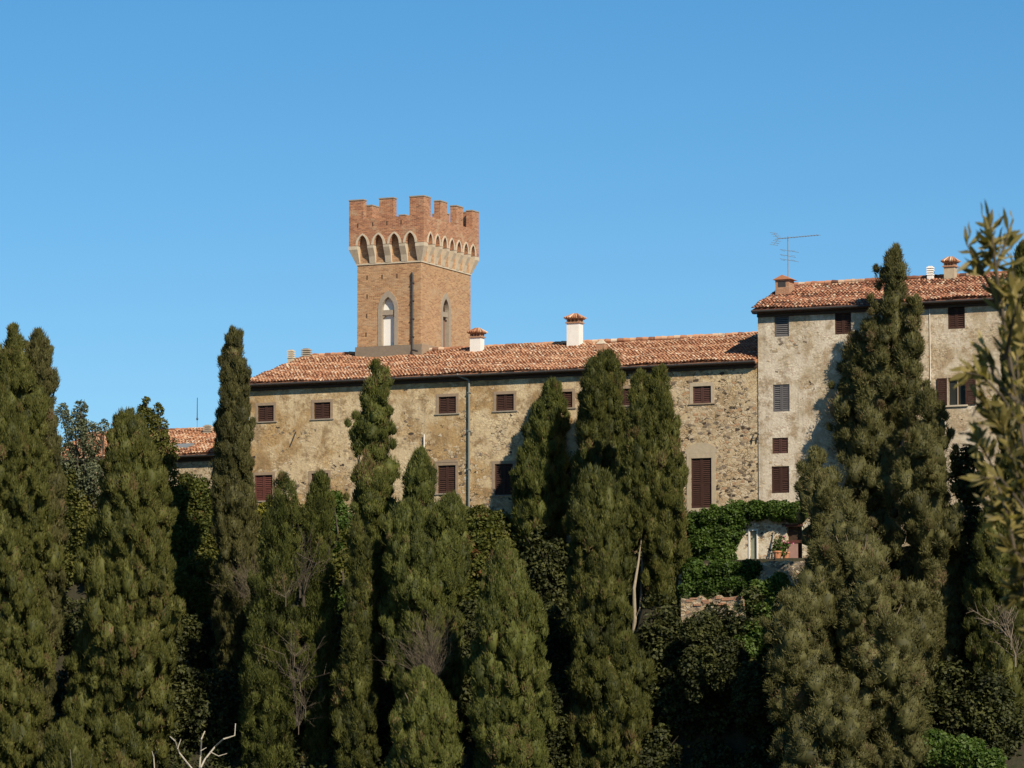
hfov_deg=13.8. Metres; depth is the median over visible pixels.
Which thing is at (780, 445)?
window
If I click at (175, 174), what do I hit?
sky
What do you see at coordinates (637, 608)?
evergreen bush
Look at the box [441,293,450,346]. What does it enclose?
arched window
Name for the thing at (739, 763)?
undergrowth
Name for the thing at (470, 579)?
evergreen bush
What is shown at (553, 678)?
evergreen bush
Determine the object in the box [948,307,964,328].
window
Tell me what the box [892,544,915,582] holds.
evergreen bush
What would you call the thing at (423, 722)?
cypress tree
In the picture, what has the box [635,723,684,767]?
evergreen bush
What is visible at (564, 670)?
evergreen bush
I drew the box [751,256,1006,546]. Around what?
tall house
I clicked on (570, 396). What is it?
window
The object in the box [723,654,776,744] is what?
evergreen bush
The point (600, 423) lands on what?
cypress tree
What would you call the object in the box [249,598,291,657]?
evergreen bush
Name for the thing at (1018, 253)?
cypress tree
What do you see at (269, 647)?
cypress tree
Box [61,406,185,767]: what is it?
cypress tree
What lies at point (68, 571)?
evergreen bush
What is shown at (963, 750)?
shrub
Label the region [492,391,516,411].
window
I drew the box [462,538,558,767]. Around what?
cypress tree
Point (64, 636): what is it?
evergreen bush
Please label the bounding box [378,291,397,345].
arched window
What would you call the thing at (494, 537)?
evergreen bush
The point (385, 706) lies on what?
evergreen bush
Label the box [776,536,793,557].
potted plant
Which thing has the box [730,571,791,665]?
shrub
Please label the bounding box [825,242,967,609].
cypress tree
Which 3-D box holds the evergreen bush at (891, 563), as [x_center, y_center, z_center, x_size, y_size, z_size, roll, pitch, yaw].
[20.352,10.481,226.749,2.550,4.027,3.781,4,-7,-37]
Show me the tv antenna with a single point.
(787, 246)
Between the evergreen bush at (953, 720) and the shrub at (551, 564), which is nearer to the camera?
the evergreen bush at (953, 720)
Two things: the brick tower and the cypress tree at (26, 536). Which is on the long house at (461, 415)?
the brick tower
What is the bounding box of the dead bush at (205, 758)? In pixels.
[169,723,235,767]
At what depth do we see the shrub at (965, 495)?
222.32 m
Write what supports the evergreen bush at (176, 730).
on the ground
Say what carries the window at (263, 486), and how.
in the long house at (461, 415)
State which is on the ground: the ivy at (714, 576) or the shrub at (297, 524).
the shrub at (297, 524)
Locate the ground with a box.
[55,512,1023,767]
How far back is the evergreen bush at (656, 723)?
223.46 m
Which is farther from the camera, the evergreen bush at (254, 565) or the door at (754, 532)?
the evergreen bush at (254, 565)
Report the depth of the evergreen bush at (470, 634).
232.77 m
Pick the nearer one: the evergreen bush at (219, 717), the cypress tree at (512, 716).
the cypress tree at (512, 716)
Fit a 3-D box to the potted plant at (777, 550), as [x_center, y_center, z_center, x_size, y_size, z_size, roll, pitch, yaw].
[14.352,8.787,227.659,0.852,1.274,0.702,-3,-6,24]
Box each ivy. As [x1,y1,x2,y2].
[677,557,763,599]
[686,499,807,560]
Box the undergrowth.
[44,587,1023,767]
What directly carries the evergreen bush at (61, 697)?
on the ground
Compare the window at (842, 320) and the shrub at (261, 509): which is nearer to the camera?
the window at (842, 320)
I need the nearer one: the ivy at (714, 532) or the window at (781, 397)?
the ivy at (714, 532)
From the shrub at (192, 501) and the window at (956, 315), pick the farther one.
the shrub at (192, 501)
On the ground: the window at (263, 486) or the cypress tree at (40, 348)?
the cypress tree at (40, 348)
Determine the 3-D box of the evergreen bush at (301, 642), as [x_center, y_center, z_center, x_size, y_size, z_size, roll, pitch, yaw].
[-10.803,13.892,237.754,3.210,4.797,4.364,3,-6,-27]
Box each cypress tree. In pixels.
[0,321,67,767]
[18,326,70,757]
[37,715,94,767]
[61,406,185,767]
[208,325,267,692]
[237,469,350,767]
[298,468,339,767]
[329,512,382,767]
[342,357,401,655]
[369,444,472,720]
[384,662,467,767]
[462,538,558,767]
[509,376,571,576]
[561,462,657,767]
[562,347,635,562]
[614,362,691,633]
[759,444,968,767]
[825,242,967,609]
[960,506,1023,725]
[991,238,1023,567]
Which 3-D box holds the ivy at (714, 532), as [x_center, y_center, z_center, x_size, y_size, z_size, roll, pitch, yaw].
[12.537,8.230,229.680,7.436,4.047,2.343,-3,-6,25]
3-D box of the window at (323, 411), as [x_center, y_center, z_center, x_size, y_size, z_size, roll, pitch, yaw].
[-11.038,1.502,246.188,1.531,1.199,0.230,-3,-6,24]
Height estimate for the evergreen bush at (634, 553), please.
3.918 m
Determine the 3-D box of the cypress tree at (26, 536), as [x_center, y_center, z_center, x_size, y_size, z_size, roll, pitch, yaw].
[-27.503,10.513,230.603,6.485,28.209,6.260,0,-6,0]
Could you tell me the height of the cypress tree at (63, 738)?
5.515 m
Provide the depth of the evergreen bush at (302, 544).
241.96 m
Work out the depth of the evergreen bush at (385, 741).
228.15 m
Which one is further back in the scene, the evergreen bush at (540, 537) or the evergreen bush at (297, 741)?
the evergreen bush at (540, 537)
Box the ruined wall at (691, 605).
[681,595,745,622]
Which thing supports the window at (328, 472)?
in the long house at (461, 415)
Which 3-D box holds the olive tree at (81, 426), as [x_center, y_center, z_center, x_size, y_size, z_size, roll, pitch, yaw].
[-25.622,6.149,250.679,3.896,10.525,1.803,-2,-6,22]
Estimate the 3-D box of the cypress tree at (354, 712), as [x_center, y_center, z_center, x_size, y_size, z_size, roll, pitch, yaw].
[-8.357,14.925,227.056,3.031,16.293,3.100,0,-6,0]
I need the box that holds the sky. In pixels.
[0,0,1023,446]
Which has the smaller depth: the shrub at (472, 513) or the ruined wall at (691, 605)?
the ruined wall at (691, 605)
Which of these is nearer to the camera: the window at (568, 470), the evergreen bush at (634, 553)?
the evergreen bush at (634, 553)
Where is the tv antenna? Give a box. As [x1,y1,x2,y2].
[770,232,817,276]
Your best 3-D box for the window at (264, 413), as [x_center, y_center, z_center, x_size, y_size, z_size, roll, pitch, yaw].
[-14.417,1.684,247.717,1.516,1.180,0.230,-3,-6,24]
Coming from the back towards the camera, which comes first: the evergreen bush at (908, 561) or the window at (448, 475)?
the window at (448, 475)
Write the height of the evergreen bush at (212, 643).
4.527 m
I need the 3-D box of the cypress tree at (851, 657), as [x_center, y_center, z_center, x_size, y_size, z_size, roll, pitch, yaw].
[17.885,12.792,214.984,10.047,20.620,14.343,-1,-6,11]
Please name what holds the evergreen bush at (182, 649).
on the ground
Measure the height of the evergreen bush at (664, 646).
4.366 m
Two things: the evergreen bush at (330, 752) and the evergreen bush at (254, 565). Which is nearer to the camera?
the evergreen bush at (330, 752)
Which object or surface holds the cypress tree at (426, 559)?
on the ground
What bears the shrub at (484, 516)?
on the ground
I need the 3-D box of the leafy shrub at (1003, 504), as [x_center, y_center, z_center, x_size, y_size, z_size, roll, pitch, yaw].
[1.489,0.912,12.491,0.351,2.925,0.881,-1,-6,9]
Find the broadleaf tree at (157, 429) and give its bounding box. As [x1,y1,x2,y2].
[136,396,181,507]
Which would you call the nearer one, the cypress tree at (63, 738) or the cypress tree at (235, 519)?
the cypress tree at (63, 738)
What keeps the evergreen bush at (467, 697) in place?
on the ground
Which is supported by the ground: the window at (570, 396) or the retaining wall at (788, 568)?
the retaining wall at (788, 568)
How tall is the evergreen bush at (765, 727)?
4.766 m
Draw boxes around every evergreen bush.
[50,666,74,725]
[54,591,76,662]
[58,683,68,719]
[60,530,77,592]
[67,596,87,643]
[165,656,202,742]
[165,685,185,746]
[169,539,187,575]
[170,610,206,670]
[185,663,244,750]
[188,525,219,584]
[201,733,240,767]
[205,600,251,661]
[217,657,286,735]
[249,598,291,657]
[251,522,269,574]
[285,730,310,761]
[286,540,339,596]
[287,667,335,740]
[294,599,342,660]
[317,735,341,767]
[324,524,351,591]
[326,604,345,663]
[374,724,391,762]
[376,635,388,676]
[377,672,395,747]
[456,545,480,608]
[456,599,478,660]
[457,654,473,738]
[470,521,521,580]
[518,524,561,587]
[533,597,569,646]
[545,668,570,748]
[557,658,573,701]
[626,546,645,600]
[627,596,638,629]
[634,605,689,681]
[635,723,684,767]
[642,689,658,742]
[643,662,700,742]
[698,601,741,650]
[722,586,768,645]
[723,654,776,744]
[755,691,786,756]
[762,599,779,658]
[881,543,912,611]
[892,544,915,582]
[918,668,944,730]
[927,655,987,737]
[956,589,974,662]
[960,666,1023,751]
[990,720,1020,759]
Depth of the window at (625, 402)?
238.26 m
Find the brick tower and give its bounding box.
[348,195,479,356]
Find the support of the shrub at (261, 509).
on the ground
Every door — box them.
[685,442,717,511]
[748,529,757,558]
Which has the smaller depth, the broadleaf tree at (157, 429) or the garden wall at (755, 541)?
the garden wall at (755, 541)
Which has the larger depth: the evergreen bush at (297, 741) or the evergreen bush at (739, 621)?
the evergreen bush at (297, 741)
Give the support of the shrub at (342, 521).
on the ground
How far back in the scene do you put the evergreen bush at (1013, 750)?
213.45 m
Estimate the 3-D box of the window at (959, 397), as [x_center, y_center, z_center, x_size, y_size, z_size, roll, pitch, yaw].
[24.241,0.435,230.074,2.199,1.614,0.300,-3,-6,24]
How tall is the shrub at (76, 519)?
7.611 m
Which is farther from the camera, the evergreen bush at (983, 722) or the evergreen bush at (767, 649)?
the evergreen bush at (767, 649)
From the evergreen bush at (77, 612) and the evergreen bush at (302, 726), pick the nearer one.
the evergreen bush at (302, 726)
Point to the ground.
(734, 739)
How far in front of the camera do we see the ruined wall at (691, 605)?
223.82 m
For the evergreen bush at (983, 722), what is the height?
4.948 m
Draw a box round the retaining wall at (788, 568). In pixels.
[678,561,805,601]
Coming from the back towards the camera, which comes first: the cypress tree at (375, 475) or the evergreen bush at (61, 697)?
the evergreen bush at (61, 697)
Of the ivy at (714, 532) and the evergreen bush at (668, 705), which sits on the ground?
the evergreen bush at (668, 705)
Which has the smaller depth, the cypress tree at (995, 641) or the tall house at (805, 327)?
the cypress tree at (995, 641)
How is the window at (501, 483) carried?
in the long house at (461, 415)
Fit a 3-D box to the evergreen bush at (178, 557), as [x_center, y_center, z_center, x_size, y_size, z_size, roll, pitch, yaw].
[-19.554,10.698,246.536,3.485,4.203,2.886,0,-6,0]
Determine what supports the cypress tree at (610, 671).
on the ground
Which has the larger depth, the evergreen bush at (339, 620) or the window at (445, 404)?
the window at (445, 404)
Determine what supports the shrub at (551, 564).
on the ground
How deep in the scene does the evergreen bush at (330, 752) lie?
229.20 m
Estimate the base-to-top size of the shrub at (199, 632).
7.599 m
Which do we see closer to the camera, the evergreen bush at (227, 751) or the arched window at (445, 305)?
the evergreen bush at (227, 751)
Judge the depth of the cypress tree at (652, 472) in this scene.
228.22 m
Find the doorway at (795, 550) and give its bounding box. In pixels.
[785,524,802,557]
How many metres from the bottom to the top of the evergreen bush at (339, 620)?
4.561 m
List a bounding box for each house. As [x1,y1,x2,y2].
[60,425,215,491]
[249,313,758,552]
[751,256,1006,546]
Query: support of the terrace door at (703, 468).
in the long house at (461, 415)
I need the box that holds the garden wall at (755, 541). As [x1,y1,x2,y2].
[685,518,809,559]
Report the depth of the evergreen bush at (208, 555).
245.59 m
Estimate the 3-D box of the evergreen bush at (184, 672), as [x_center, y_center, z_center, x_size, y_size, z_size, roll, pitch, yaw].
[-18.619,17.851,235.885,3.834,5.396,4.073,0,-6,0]
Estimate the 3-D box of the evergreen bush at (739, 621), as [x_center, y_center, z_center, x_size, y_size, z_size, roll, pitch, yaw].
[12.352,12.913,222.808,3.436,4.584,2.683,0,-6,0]
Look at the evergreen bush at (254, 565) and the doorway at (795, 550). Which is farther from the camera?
the evergreen bush at (254, 565)
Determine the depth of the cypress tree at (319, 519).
229.97 m
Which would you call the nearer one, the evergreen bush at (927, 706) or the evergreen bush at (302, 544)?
the evergreen bush at (927, 706)
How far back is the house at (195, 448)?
253.87 m
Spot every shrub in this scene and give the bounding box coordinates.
[60,461,98,572]
[169,471,218,622]
[170,613,216,735]
[254,500,274,543]
[267,500,329,547]
[329,489,353,620]
[460,504,518,627]
[464,504,485,526]
[527,537,573,767]
[673,610,772,721]
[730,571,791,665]
[915,728,1006,767]
[947,445,986,581]
[948,200,1023,647]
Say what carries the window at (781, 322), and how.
in the tall house at (805, 327)
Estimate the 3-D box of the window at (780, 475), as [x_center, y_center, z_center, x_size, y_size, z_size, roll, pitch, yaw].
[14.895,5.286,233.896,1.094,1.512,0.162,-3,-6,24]
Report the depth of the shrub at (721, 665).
219.92 m
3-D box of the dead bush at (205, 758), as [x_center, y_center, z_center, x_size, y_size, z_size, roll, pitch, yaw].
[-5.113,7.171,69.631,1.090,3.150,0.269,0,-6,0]
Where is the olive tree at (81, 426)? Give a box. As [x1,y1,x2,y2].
[55,399,108,527]
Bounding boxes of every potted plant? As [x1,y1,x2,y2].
[772,536,784,558]
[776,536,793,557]
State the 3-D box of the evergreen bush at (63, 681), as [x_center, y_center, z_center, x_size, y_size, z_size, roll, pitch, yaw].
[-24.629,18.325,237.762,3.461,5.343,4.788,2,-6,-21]
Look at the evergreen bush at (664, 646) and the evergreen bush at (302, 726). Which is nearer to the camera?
the evergreen bush at (664, 646)
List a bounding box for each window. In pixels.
[253,472,274,501]
[255,402,276,422]
[309,470,330,497]
[310,399,333,419]
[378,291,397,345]
[434,462,458,494]
[435,393,459,414]
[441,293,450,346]
[491,460,515,496]
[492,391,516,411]
[561,388,575,408]
[565,458,572,492]
[622,385,630,406]
[688,382,714,404]
[772,438,787,453]
[772,466,788,492]
[773,384,789,411]
[775,316,788,336]
[835,313,850,334]
[937,378,975,406]
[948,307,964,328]
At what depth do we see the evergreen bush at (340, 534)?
241.19 m
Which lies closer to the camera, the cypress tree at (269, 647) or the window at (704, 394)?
the cypress tree at (269, 647)
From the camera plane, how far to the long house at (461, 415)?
242.49 m
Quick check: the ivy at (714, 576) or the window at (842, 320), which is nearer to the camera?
the ivy at (714, 576)
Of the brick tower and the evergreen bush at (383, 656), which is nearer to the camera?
the evergreen bush at (383, 656)
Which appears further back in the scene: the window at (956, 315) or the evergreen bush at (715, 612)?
the window at (956, 315)
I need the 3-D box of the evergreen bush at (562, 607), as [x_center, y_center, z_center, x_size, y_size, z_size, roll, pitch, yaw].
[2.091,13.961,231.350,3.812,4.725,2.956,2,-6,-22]
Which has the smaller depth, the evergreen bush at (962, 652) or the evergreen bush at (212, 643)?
the evergreen bush at (962, 652)
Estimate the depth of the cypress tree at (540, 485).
238.06 m
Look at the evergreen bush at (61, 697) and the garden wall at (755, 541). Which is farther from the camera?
the evergreen bush at (61, 697)
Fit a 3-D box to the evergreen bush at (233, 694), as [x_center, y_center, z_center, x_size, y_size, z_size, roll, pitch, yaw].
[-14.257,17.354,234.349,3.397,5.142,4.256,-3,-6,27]

